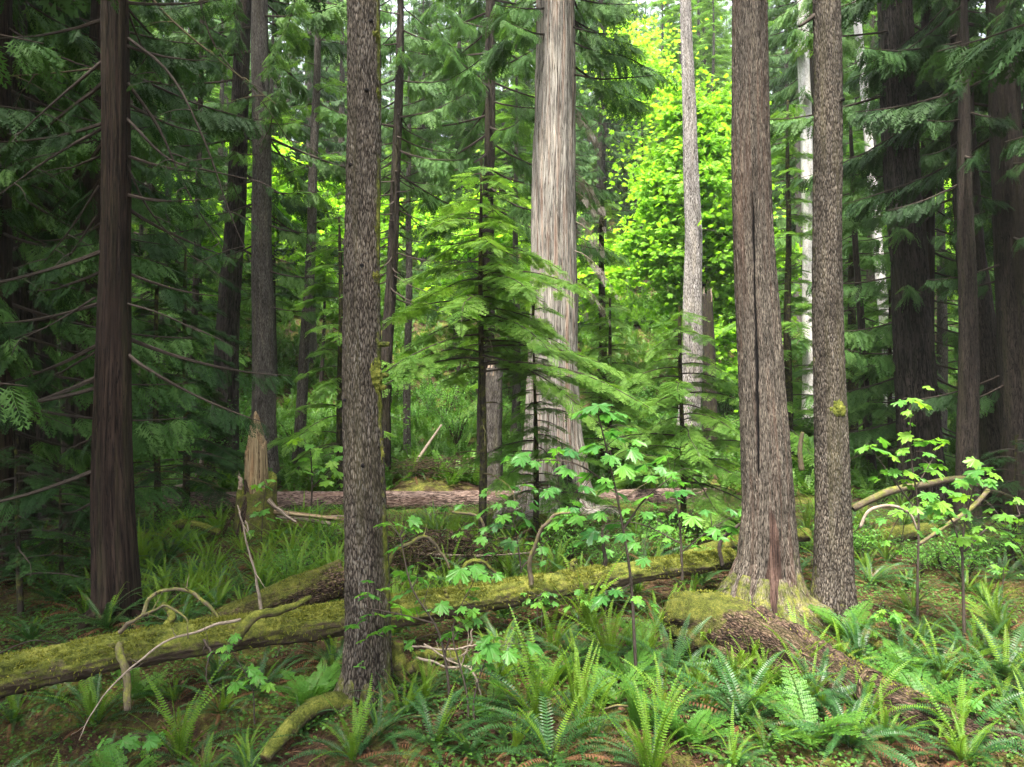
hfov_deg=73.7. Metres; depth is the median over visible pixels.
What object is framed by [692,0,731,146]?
hemlock tree
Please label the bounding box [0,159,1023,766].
ground
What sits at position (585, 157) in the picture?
cedar tree
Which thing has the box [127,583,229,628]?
sword fern
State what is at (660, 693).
sword fern
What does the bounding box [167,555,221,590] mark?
sword fern
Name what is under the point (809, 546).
sword fern
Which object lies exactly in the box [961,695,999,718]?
maple sapling
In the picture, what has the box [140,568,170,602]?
sword fern
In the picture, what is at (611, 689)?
lady fern
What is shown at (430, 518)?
sword fern
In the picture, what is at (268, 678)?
sword fern
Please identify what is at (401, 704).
sword fern
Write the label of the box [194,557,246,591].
sword fern
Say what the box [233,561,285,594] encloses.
sword fern
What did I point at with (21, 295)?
cedar tree
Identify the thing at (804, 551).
sword fern
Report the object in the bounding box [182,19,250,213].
hemlock tree
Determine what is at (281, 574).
sword fern
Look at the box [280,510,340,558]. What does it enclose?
sword fern
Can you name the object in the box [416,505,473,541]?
sword fern
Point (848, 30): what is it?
fir tree
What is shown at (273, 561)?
sword fern
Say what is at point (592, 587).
maple seedling
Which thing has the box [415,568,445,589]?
sword fern
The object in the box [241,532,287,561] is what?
sword fern
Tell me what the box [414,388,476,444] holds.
leafy bush
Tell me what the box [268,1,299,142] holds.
cedar tree
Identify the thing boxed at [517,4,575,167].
cedar tree
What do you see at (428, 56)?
fir tree
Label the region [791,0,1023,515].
cedar tree
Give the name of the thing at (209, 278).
cedar tree
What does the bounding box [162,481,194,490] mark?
fallen branch
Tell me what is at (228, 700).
sword fern
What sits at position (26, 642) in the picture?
fallen twig
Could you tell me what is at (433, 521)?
sword fern
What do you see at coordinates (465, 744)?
sword fern
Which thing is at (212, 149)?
conifer tree
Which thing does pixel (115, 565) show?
cedar tree
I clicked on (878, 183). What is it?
cedar tree
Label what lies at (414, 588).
sword fern
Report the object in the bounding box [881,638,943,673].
lady fern
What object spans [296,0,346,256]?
fir tree
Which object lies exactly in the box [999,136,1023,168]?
cedar tree
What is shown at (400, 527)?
sword fern
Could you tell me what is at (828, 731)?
lady fern
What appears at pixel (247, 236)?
maple tree
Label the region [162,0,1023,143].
sky
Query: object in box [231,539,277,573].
sword fern
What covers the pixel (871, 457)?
conifer tree
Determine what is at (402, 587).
sword fern
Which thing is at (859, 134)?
hemlock tree
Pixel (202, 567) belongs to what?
sword fern
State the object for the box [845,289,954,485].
hemlock sapling
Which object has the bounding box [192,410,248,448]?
leafy bush
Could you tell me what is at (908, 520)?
sword fern
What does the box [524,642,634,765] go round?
sword fern
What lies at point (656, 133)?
hemlock tree
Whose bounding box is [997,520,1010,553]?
maple seedling
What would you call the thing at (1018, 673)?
sword fern
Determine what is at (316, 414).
leafy bush
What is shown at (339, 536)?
sword fern
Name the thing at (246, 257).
hemlock tree
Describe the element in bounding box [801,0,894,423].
birch tree
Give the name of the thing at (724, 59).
hemlock tree
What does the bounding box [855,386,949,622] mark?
maple sapling
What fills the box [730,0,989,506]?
fir tree
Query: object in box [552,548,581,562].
maple seedling
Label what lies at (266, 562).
sword fern
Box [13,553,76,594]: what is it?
sword fern
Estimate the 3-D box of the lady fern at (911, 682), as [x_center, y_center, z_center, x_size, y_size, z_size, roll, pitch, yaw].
[3.279,2.435,5.443,0.884,0.410,0.974,0,0,-19]
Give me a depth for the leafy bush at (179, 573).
8.88 m
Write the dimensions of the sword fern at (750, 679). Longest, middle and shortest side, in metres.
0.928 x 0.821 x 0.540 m
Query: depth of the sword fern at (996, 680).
5.70 m
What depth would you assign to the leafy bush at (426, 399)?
28.54 m
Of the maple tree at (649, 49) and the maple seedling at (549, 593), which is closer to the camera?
the maple seedling at (549, 593)
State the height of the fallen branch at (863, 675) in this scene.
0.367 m
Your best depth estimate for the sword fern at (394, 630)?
7.00 m
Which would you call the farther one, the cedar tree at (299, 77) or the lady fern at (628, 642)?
the cedar tree at (299, 77)
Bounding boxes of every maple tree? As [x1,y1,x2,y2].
[131,171,286,381]
[213,131,432,403]
[398,149,581,407]
[507,209,649,399]
[576,1,722,292]
[604,64,807,411]
[650,197,847,337]
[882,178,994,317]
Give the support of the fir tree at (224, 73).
on the ground at (422, 483)
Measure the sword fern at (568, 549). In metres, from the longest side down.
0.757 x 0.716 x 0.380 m
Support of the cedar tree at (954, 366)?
on the ground at (422, 483)
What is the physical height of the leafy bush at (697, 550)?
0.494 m
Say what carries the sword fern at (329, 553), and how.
on the ground at (422, 483)
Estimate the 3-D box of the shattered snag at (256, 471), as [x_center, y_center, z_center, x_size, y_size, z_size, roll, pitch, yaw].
[-4.174,1.731,10.990,1.743,2.564,1.798,0,0,0]
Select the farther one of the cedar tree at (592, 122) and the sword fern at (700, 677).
the cedar tree at (592, 122)
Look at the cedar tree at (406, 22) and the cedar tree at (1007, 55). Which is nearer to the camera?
the cedar tree at (1007, 55)
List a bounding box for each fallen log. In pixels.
[0,511,736,739]
[135,487,723,511]
[137,519,221,541]
[194,559,344,619]
[662,589,1023,755]
[679,528,811,553]
[856,522,939,541]
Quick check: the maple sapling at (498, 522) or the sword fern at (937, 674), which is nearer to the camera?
the sword fern at (937, 674)
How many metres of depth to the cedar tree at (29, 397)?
6.21 m
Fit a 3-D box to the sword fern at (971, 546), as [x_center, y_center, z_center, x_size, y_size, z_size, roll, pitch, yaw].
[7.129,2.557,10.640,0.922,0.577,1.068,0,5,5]
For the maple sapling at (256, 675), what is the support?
on the ground at (422, 483)
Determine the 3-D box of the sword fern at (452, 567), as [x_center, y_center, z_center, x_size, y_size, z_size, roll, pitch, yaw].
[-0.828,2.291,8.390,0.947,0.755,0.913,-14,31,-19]
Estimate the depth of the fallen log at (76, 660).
5.91 m
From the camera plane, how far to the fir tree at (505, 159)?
54.78 m
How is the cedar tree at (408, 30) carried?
on the ground at (422, 483)
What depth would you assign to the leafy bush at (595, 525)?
10.55 m
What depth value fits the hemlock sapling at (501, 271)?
10.29 m
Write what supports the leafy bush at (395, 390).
on the ground at (422, 483)
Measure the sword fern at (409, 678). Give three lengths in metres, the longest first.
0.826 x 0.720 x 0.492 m
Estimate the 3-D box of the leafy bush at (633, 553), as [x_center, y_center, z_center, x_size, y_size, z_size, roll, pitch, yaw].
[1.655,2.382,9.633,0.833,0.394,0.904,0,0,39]
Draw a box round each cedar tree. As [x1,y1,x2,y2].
[0,0,118,24]
[0,0,210,586]
[0,0,344,635]
[0,34,66,430]
[0,105,64,237]
[12,0,222,546]
[15,0,215,527]
[26,0,89,168]
[26,0,270,551]
[29,0,167,479]
[56,5,147,351]
[58,0,250,368]
[129,0,452,486]
[130,0,250,329]
[130,79,172,317]
[249,0,305,167]
[268,0,306,190]
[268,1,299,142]
[274,4,346,363]
[281,16,320,148]
[299,34,336,208]
[300,0,387,285]
[320,0,346,163]
[336,0,405,236]
[380,6,395,140]
[381,0,629,453]
[382,10,416,229]
[386,0,434,201]
[390,0,443,228]
[403,12,411,168]
[404,1,506,363]
[407,0,678,520]
[412,10,453,198]
[433,3,482,157]
[434,0,483,191]
[464,2,525,250]
[495,39,531,163]
[508,1,535,176]
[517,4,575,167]
[575,0,646,238]
[575,0,652,225]
[575,3,638,200]
[575,30,610,270]
[575,49,614,319]
[721,0,890,357]
[768,0,794,199]
[768,0,879,331]
[768,2,795,158]
[769,0,796,257]
[770,2,844,238]
[784,27,862,258]
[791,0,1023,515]
[802,0,995,455]
[842,0,1023,532]
[843,8,951,360]
[843,11,883,209]
[844,23,947,280]
[845,0,1023,289]
[883,17,957,353]
[914,24,1023,94]
[947,0,1023,428]
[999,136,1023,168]
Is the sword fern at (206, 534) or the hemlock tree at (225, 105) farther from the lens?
the hemlock tree at (225, 105)
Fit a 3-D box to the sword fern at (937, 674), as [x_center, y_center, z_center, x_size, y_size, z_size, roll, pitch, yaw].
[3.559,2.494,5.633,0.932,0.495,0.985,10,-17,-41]
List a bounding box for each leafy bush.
[22,551,90,586]
[50,523,89,559]
[137,367,210,420]
[139,499,202,530]
[146,389,247,465]
[163,501,208,530]
[166,556,211,579]
[168,498,226,531]
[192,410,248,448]
[194,436,244,461]
[204,386,276,441]
[211,327,251,356]
[239,427,292,453]
[244,321,299,354]
[261,543,325,582]
[263,536,342,571]
[276,362,309,388]
[276,406,314,421]
[276,411,311,428]
[277,414,315,436]
[278,501,321,529]
[280,353,298,369]
[302,397,421,443]
[307,409,329,420]
[310,522,340,547]
[391,360,422,404]
[399,402,435,419]
[411,378,449,410]
[413,372,477,414]
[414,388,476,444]
[440,444,475,454]
[456,515,490,523]
[467,441,521,466]
[473,394,523,424]
[502,396,525,415]
[541,518,601,560]
[578,329,606,350]
[579,518,615,549]
[580,363,666,435]
[581,389,688,475]
[584,541,624,563]
[601,537,654,560]
[627,503,704,554]
[629,440,678,461]
[647,412,677,420]
[664,503,700,518]
[674,541,714,576]
[707,448,740,471]
[717,376,738,418]
[724,414,739,431]
[792,356,801,379]
[793,396,813,456]
[793,437,861,468]
[799,536,813,550]
[800,510,892,553]
[853,523,890,558]
[854,484,902,504]
[884,535,949,573]
[886,534,924,551]
[903,527,976,570]
[921,525,1020,581]
[967,532,1019,555]
[967,543,1020,565]
[983,514,1023,564]
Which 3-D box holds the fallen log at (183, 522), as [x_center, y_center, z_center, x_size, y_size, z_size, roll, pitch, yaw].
[-5.268,2.314,10.679,1.510,0.412,0.265,0,0,0]
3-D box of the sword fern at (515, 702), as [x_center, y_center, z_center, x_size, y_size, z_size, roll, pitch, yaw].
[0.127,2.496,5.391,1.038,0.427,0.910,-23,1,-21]
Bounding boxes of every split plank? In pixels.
[276,515,342,526]
[280,522,339,530]
[282,520,316,523]
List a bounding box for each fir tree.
[130,0,346,480]
[201,0,251,212]
[222,0,331,381]
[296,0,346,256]
[390,0,452,270]
[406,0,447,169]
[411,0,533,269]
[474,4,533,189]
[506,29,535,203]
[574,0,596,147]
[666,0,719,431]
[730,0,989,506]
[842,14,884,293]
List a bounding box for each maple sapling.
[207,633,275,723]
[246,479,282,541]
[286,437,342,513]
[343,515,504,720]
[404,615,543,726]
[451,484,577,575]
[500,403,701,685]
[597,480,741,579]
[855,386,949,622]
[876,456,1023,646]
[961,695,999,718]
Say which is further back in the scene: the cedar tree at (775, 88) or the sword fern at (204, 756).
the cedar tree at (775, 88)
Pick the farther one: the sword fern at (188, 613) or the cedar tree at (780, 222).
the cedar tree at (780, 222)
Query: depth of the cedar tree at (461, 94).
53.14 m
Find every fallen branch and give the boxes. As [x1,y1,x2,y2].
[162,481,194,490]
[188,515,227,520]
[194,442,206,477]
[273,510,343,521]
[402,746,444,759]
[403,424,441,480]
[421,552,529,556]
[452,511,486,537]
[717,523,739,566]
[797,432,804,470]
[852,475,1023,511]
[856,667,881,723]
[859,504,916,529]
[920,488,989,544]
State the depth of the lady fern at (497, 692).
5.35 m
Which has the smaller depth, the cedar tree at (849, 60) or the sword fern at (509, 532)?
the sword fern at (509, 532)
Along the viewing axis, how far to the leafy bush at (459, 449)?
19.88 m
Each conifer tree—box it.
[130,0,190,459]
[130,0,217,424]
[135,0,222,422]
[147,0,251,456]
[160,1,228,414]
[258,0,346,482]
[260,0,407,761]
[313,0,485,483]
[381,62,441,458]
[717,0,835,637]
[798,0,871,621]
[842,126,896,474]
[881,0,1015,536]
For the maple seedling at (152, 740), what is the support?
on the ground at (422, 483)
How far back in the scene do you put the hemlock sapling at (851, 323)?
19.91 m
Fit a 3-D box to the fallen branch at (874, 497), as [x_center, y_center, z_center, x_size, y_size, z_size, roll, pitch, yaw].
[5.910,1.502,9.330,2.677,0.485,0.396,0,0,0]
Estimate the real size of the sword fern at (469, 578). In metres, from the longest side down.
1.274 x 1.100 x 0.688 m
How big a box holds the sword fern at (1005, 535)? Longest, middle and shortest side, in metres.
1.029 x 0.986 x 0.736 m
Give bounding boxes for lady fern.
[74,739,165,766]
[117,668,183,698]
[270,665,341,704]
[293,654,341,693]
[459,670,516,718]
[517,645,594,683]
[581,663,658,706]
[587,637,663,681]
[600,613,660,650]
[617,670,687,734]
[649,694,746,744]
[740,661,874,744]
[746,661,818,689]
[808,599,888,639]
[856,643,1002,723]
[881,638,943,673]
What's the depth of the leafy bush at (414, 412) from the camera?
27.45 m
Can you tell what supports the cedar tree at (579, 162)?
on the ground at (422, 483)
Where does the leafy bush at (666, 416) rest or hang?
on the ground at (422, 483)
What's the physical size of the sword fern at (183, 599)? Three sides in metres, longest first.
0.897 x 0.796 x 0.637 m
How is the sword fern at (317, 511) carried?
on the ground at (422, 483)
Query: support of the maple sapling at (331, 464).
on the ground at (422, 483)
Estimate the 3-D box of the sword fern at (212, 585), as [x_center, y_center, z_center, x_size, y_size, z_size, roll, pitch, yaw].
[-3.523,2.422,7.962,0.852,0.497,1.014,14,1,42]
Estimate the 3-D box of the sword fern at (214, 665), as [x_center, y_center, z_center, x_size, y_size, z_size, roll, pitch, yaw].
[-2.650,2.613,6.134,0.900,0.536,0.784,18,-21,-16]
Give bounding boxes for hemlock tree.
[56,0,245,421]
[139,0,299,358]
[165,101,251,411]
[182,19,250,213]
[192,50,251,314]
[213,149,251,287]
[320,0,346,214]
[380,139,417,272]
[381,0,411,171]
[399,20,446,263]
[418,0,502,268]
[440,0,592,433]
[520,21,535,206]
[576,24,610,172]
[586,69,633,190]
[607,0,644,191]
[609,0,655,220]
[614,0,678,209]
[624,0,696,208]
[635,0,723,231]
[635,47,676,221]
[637,0,660,154]
[656,0,710,196]
[673,0,729,94]
[675,0,731,208]
[684,0,731,238]
[692,0,728,190]
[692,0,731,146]
[710,0,731,89]
[718,2,770,93]
[721,0,731,80]
[769,28,795,231]
[782,0,956,413]
[847,1,995,452]
[860,142,957,427]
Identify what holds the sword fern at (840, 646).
on the ground at (422, 483)
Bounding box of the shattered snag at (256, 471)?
[216,411,296,538]
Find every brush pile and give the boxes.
[329,521,550,586]
[385,454,503,482]
[392,628,544,694]
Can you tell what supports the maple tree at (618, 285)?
on the ground at (422, 483)
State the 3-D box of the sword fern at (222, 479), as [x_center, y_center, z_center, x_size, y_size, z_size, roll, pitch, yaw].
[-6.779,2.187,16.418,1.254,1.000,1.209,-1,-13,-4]
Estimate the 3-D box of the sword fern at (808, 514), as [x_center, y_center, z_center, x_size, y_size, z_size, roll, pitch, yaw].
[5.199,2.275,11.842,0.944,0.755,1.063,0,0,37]
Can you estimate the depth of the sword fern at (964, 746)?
4.67 m
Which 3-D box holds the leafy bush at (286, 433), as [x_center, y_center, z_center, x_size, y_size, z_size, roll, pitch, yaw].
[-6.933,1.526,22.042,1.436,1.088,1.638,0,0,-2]
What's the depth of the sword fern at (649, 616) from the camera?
7.35 m
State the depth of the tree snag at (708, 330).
21.84 m
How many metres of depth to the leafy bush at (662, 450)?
18.50 m
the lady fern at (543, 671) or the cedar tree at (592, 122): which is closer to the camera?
the lady fern at (543, 671)
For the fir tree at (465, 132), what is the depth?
33.27 m
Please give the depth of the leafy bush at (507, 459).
17.33 m
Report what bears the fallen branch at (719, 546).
on the fallen log at (76, 660)
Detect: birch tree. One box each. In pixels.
[768,0,813,416]
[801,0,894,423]
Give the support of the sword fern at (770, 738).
on the ground at (422, 483)
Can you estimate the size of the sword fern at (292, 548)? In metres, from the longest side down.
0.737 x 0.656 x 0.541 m
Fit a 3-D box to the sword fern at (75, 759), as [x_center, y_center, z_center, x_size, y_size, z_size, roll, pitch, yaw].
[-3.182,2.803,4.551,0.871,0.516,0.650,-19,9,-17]
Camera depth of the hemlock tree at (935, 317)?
23.66 m
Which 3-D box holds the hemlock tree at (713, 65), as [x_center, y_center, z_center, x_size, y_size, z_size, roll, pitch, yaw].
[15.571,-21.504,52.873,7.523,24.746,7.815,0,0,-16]
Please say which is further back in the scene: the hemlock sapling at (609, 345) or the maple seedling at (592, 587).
the hemlock sapling at (609, 345)
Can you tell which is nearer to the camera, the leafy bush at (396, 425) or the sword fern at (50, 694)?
the sword fern at (50, 694)
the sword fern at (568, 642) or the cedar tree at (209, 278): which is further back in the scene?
the cedar tree at (209, 278)
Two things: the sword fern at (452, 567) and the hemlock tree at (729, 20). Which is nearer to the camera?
the sword fern at (452, 567)
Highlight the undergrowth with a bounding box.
[57,155,980,498]
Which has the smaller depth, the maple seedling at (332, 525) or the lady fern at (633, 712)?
the lady fern at (633, 712)
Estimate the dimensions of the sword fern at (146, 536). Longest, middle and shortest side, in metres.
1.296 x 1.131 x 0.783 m
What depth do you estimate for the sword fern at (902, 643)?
6.35 m
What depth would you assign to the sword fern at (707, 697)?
5.39 m
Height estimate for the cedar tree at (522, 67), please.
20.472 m
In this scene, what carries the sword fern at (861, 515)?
on the ground at (422, 483)
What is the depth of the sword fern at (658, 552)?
9.38 m
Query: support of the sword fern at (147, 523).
on the ground at (422, 483)
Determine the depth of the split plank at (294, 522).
11.02 m
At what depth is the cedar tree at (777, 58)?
59.76 m
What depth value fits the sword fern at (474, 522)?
11.31 m
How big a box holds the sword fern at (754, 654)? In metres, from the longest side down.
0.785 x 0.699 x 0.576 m
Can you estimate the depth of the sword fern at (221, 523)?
10.87 m
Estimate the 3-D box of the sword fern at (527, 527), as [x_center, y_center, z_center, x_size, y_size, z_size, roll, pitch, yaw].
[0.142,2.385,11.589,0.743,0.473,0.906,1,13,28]
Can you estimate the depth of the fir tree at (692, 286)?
23.78 m
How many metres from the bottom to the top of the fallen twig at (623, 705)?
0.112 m
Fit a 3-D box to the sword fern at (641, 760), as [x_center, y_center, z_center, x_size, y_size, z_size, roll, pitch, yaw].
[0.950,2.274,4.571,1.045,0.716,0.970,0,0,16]
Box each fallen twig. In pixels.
[0,640,59,653]
[412,691,502,717]
[590,703,628,709]
[859,596,887,606]
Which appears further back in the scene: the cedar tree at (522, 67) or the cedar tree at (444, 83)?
the cedar tree at (444, 83)
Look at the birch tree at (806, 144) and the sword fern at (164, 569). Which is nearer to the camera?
the sword fern at (164, 569)
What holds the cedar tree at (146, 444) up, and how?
on the ground at (422, 483)
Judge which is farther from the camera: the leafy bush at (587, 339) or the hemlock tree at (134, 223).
the leafy bush at (587, 339)
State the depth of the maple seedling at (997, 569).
8.26 m
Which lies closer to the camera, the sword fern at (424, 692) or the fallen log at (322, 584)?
the sword fern at (424, 692)
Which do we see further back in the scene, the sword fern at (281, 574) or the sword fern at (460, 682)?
the sword fern at (281, 574)
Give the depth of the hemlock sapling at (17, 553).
7.59 m
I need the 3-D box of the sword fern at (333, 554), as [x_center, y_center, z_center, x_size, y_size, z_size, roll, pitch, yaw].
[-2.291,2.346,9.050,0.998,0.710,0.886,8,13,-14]
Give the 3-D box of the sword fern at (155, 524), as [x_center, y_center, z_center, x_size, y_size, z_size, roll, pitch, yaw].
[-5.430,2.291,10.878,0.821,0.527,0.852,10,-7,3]
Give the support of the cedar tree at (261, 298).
on the ground at (422, 483)
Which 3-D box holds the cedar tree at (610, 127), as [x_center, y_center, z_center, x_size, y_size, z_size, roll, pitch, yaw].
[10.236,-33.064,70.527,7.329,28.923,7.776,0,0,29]
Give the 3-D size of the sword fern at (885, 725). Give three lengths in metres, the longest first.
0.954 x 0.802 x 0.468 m
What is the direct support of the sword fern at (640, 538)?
on the ground at (422, 483)
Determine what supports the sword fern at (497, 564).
on the ground at (422, 483)
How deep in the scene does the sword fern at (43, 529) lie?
11.15 m
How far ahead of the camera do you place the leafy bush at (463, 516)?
11.93 m
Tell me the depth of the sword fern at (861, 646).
6.34 m
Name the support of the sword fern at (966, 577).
on the ground at (422, 483)
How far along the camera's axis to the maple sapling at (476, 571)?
5.13 m
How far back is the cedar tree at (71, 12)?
3.72 m
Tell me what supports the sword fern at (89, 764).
on the ground at (422, 483)
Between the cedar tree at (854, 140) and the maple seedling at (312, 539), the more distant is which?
the cedar tree at (854, 140)
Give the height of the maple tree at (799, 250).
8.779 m
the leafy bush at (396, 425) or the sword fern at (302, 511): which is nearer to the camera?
the sword fern at (302, 511)
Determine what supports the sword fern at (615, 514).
on the ground at (422, 483)
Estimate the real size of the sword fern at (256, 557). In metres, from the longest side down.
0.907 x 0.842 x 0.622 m
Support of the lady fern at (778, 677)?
on the ground at (422, 483)
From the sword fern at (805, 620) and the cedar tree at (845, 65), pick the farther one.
the cedar tree at (845, 65)
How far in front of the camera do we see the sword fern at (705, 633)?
6.11 m
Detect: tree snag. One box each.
[485,365,502,490]
[702,289,717,445]
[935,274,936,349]
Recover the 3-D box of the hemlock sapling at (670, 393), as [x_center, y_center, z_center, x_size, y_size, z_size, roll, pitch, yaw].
[2.786,0.823,11.344,3.674,4.246,4.023,0,0,0]
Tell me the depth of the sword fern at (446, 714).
4.87 m
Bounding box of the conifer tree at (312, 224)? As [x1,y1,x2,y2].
[258,0,346,482]
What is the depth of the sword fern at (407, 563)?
8.92 m
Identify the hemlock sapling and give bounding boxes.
[0,437,90,618]
[0,464,89,591]
[29,254,243,530]
[132,247,284,510]
[267,217,407,490]
[382,159,660,544]
[458,304,623,539]
[569,306,798,551]
[577,189,657,471]
[578,298,695,488]
[709,100,857,468]
[783,130,957,464]
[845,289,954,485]
[945,434,1023,570]
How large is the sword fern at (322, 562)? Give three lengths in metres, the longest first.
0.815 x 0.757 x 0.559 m
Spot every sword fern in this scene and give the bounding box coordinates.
[0,544,83,589]
[0,567,89,619]
[0,569,29,584]
[0,606,80,649]
[0,685,66,708]
[0,686,52,743]
[1,745,56,766]
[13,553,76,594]
[13,747,97,766]
[18,567,90,627]
[22,669,170,747]
[23,681,96,718]
[24,520,58,542]
[32,585,154,644]
[32,744,105,766]
[43,517,63,527]
[49,672,121,704]
[53,723,144,766]
[84,523,167,552]
[98,571,204,618]
[119,659,257,766]
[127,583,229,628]
[134,668,204,716]
[137,517,182,564]
[138,507,192,532]
[139,526,207,568]
[139,536,188,577]
[140,554,206,590]
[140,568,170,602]
[141,553,199,599]
[141,572,174,595]
[142,521,168,561]
[144,560,214,620]
[146,512,181,546]
[146,519,220,553]
[149,511,199,549]
[149,520,179,549]
[150,517,224,560]
[152,503,209,542]
[159,553,217,580]
[162,542,226,589]
[164,663,261,757]
[166,565,234,602]
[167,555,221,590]
[167,732,238,766]
[169,530,231,567]
[169,652,237,703]
[174,564,264,619]
[185,517,214,545]
[187,540,248,576]
[192,492,235,544]
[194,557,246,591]
[195,503,232,533]
[204,734,276,766]
[207,462,238,490]
[209,644,312,715]
[210,723,282,765]
[214,553,258,599]
[224,579,261,604]
[227,526,256,553]
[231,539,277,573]
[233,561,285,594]
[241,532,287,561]
[241,538,283,578]
[242,551,280,586]
[244,549,284,572]
[249,522,308,549]
[249,550,291,582]
[250,542,324,591]
[256,514,317,558]
[258,532,319,574]
[259,688,349,748]
[267,535,318,563]
[267,545,327,583]
[272,675,443,766]
[276,515,304,531]
[278,635,343,681]
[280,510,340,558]
[285,540,343,601]
[286,498,339,537]
[287,495,328,530]
[290,474,318,490]
[293,507,327,535]
[302,543,340,568]
[304,529,343,566]
[306,433,333,451]
[307,542,342,567]
[307,542,343,564]
[307,542,343,564]
[310,510,343,545]
[312,633,411,674]
[319,523,343,551]
[339,682,423,766]
[351,663,456,723]
[370,648,454,721]
[375,670,442,697]
[378,679,512,766]
[388,509,421,545]
[390,534,422,582]
[390,567,417,631]
[390,568,419,593]
[391,562,446,592]
[391,575,420,635]
[393,450,443,484]
[395,504,421,533]
[405,501,453,531]
[409,504,452,537]
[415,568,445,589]
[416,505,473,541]
[417,529,474,587]
[419,560,453,588]
[425,553,488,583]
[427,514,495,539]
[431,718,508,766]
[432,656,498,695]
[435,641,484,676]
[436,523,503,548]
[438,617,545,690]
[442,609,518,633]
[448,550,481,586]
[449,504,490,535]
[449,526,490,561]
[450,605,605,766]
[452,696,547,766]
[456,613,549,667]
[456,668,632,766]
[457,510,478,533]
[462,531,542,582]
[468,550,527,582]
[469,571,526,625]
[471,660,585,729]
[473,504,495,532]
[474,529,503,552]
[479,533,525,574]
[480,568,560,628]
[485,633,569,677]
[487,507,543,539]
[489,514,541,542]
[489,526,536,565]
[500,509,541,535]
[500,539,555,573]
[502,556,558,612]
[513,598,605,673]
[515,567,582,614]
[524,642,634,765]
[532,514,582,541]
[532,536,580,572]
[533,551,650,640]
[533,626,620,671]
[543,551,627,603]
[551,540,591,559]
[552,590,661,668]
[553,638,629,723]
[564,585,660,612]
[579,521,633,541]
[580,549,630,566]
[581,666,694,766]
[593,508,633,524]
[599,652,734,744]
[605,530,661,561]
[608,601,676,677]
[609,582,683,629]
[614,608,743,692]
[615,560,668,597]
[616,508,671,540]
[622,536,690,561]
[627,498,676,532]
[646,645,851,764]
[650,629,749,684]
[656,521,695,554]
[657,630,730,703]
[658,574,728,604]
[660,515,718,538]
[665,549,729,588]
[668,666,731,721]
[678,634,784,713]
[685,700,774,766]
[706,630,777,694]
[706,701,819,766]
[711,661,810,720]
[726,636,790,692]
[745,601,853,693]
[757,637,871,721]
[764,680,928,766]
[773,637,879,748]
[784,613,875,660]
[796,496,814,530]
[796,497,814,517]
[797,601,903,680]
[799,494,814,509]
[799,528,856,564]
[800,556,812,580]
[801,659,957,766]
[802,521,813,550]
[842,679,950,762]
[847,621,952,673]
[852,501,873,526]
[852,510,881,522]
[853,510,893,545]
[854,534,904,577]
[854,552,925,596]
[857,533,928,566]
[860,525,899,552]
[863,601,991,671]
[867,570,961,623]
[871,568,950,591]
[872,615,985,692]
[876,480,921,508]
[881,654,1017,715]
[886,500,927,525]
[891,611,1023,689]
[895,672,1023,766]
[896,671,1023,761]
[903,491,947,523]
[913,541,966,568]
[918,609,1022,677]
[920,562,1002,595]
[922,636,1023,726]
[938,520,991,546]
[939,612,1023,661]
[946,533,1007,553]
[946,569,1023,602]
[946,666,1023,727]
[951,580,1023,649]
[960,582,1023,624]
[963,632,1023,702]
[969,551,1023,585]
[980,514,1023,554]
[980,627,1023,647]
[983,671,1023,746]
[988,510,1023,535]
[992,591,1023,638]
[996,664,1023,710]
[997,554,1023,573]
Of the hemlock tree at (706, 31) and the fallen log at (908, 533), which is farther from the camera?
the hemlock tree at (706, 31)
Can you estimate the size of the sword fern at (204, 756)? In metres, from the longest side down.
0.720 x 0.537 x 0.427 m
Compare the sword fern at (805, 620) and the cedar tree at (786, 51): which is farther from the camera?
the cedar tree at (786, 51)
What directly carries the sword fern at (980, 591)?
on the ground at (422, 483)
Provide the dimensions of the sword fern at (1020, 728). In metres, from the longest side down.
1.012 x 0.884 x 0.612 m
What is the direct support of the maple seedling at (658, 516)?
on the ground at (422, 483)
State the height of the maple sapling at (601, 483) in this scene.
2.606 m
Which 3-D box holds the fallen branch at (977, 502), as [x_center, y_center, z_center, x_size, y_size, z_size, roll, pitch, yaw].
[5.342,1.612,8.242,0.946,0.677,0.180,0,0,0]
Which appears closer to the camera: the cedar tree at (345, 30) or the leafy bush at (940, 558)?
the leafy bush at (940, 558)
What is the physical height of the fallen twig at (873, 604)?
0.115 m
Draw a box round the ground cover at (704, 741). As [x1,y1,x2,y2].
[0,497,1023,766]
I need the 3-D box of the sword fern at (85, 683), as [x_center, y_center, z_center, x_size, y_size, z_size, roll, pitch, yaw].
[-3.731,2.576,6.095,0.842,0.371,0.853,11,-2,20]
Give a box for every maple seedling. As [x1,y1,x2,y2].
[97,731,165,758]
[104,732,161,766]
[300,533,324,547]
[319,522,343,530]
[392,639,424,651]
[427,505,449,520]
[520,591,556,635]
[521,592,558,633]
[524,538,549,549]
[543,589,600,631]
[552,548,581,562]
[589,584,622,619]
[655,514,674,521]
[864,609,907,647]
[988,564,1022,589]
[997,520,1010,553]
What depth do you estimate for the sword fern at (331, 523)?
10.76 m
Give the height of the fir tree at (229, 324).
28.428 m
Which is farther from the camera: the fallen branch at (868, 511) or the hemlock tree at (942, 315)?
the hemlock tree at (942, 315)
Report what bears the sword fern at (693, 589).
on the ground at (422, 483)

